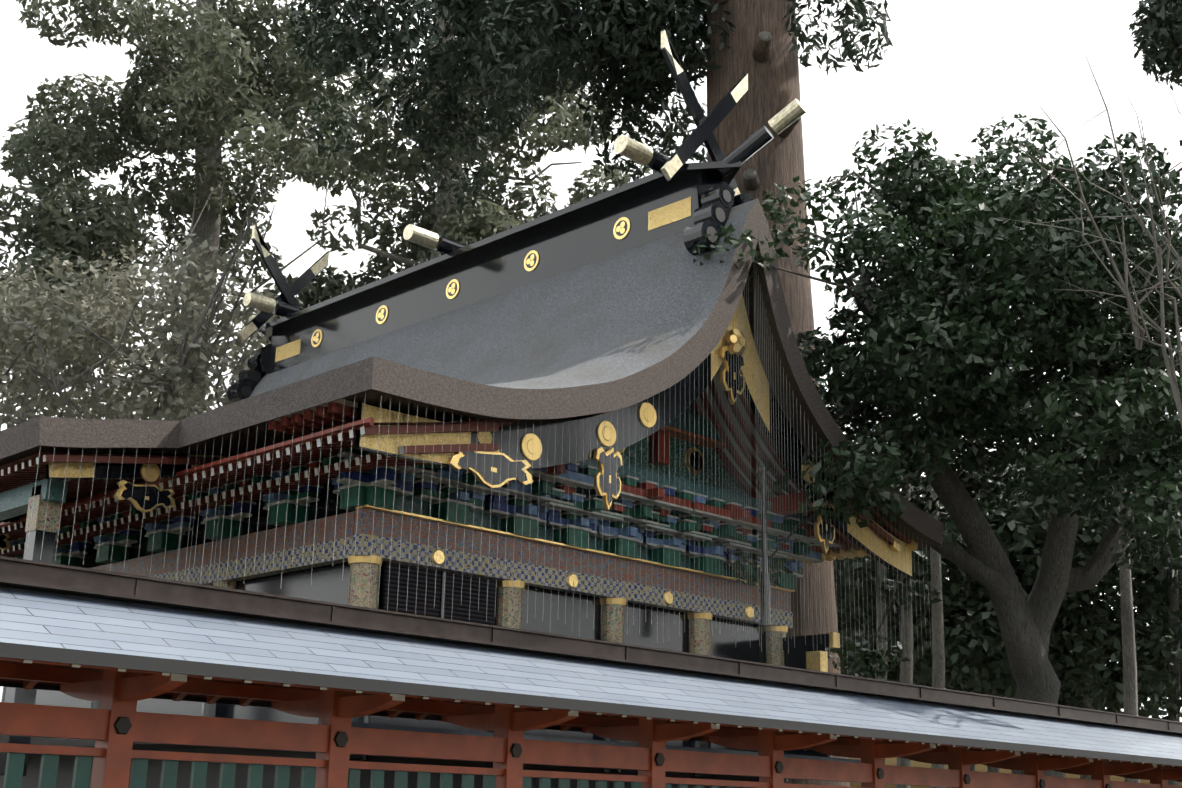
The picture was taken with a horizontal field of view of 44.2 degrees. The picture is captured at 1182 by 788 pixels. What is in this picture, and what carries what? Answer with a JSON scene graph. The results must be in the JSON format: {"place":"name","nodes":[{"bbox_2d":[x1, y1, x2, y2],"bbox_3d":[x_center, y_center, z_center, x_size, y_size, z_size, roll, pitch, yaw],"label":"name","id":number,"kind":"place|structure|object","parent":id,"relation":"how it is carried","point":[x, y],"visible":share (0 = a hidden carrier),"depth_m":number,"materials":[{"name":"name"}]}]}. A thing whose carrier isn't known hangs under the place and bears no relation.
{"place":"outdoors","nodes":[
{"label":"outdoors","id":0,"kind":"place"},
{"bbox_2d":[0,0,1181,721],"bbox_3d":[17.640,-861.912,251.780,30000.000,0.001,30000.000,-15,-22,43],"label":"sky","id":1,"kind":"structure","parent":0,"point":[944,68],"depth_m":1872.78,"materials":[{"name":"white"}]},
{"label":"ground","id":2,"kind":"structure","parent":0,"visible":0},
{"bbox_2d":[0,296,917,787],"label":"shrine building","id":3,"kind":"structure","parent":2,"relation":"on","point":[638,594],"depth_m":22.56,"materials":[{"name":"brown wood"}]},
{"bbox_2d":[0,452,231,775],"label":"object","id":4,"kind":"object","parent":3,"relation":"attached to","point":[18,481],"visible":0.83,"depth_m":20.70,"materials":[{"name":"red wood"}]},
{"bbox_2d":[0,416,180,465],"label":"roof eave","id":5,"kind":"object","parent":4,"relation":"on","point":[28,438],"depth_m":20.24,"materials":[{"name":"brown wood"}]},
{"bbox_2d":[27,275,930,658],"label":"wires","id":6,"kind":"object","parent":3,"relation":"attached to","point":[769,433],"visible":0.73,"depth_m":21.96,"materials":[{"name":"grey"}]},
{"bbox_2d":[152,198,943,562],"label":"roof","id":7,"kind":"structure","parent":3,"relation":"on","point":[628,328],"depth_m":24.31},
{"bbox_2d":[227,29,805,402],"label":"roof ridge","id":8,"kind":"structure","parent":7,"relation":"on","point":[675,193],"depth_m":28.01,"materials":[{"name":"black metal"}]},
{"bbox_2d":[0,657,1181,787],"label":"fence","id":9,"kind":"object","parent":2,"relation":"on","point":[115,725],"visible":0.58,"depth_m":13.06,"materials":[{"name":"red wood"}]},
{"bbox_2d":[0,586,1181,765],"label":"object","id":10,"kind":"structure","parent":9,"relation":"on","point":[44,626],"depth_m":12.70,"materials":[{"name":"grey metal"}]},
{"bbox_2d":[0,556,1181,734],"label":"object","id":11,"kind":"structure","parent":9,"relation":"on","point":[46,576],"depth_m":13.47,"materials":[{"name":"brown metal"}]},
{"bbox_2d":[0,0,1181,787],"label":"trees","id":12,"kind":"object","parent":2,"relation":"on","point":[758,44],"visible":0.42,"depth_m":33.98,"materials":[{"name":"brown plant"}]},
{"bbox_2d":[0,231,303,427],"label":"dry foliage","id":13,"kind":"object","parent":12,"relation":"attached to","point":[17,335],"visible":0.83,"depth_m":35.63,"materials":[{"name":"green plant"}]},
{"bbox_2d":[0,0,651,387],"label":"tree foliage","id":14,"kind":"object","parent":12,"relation":"attached to","point":[262,70],"visible":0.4,"depth_m":57.74,"materials":[{"name":"green plant"}]},
{"bbox_2d":[287,0,1181,214],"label":"tree foliage","id":15,"kind":"object","parent":12,"relation":"attached to","point":[531,45],"visible":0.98,"depth_m":36.10,"materials":[{"name":"green plant"}]},
{"bbox_2d":[693,113,1181,677],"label":"tree foliage","id":16,"kind":"object","parent":12,"relation":"attached to","point":[947,311],"visible":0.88,"depth_m":25.10,"materials":[{"name":"green plant"}]},
{"bbox_2d":[833,442,1181,720],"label":"foliage","id":17,"kind":"object","parent":12,"relation":"attached to","point":[1021,537],"visible":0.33,"depth_m":41.95,"materials":[{"name":"green plant"}]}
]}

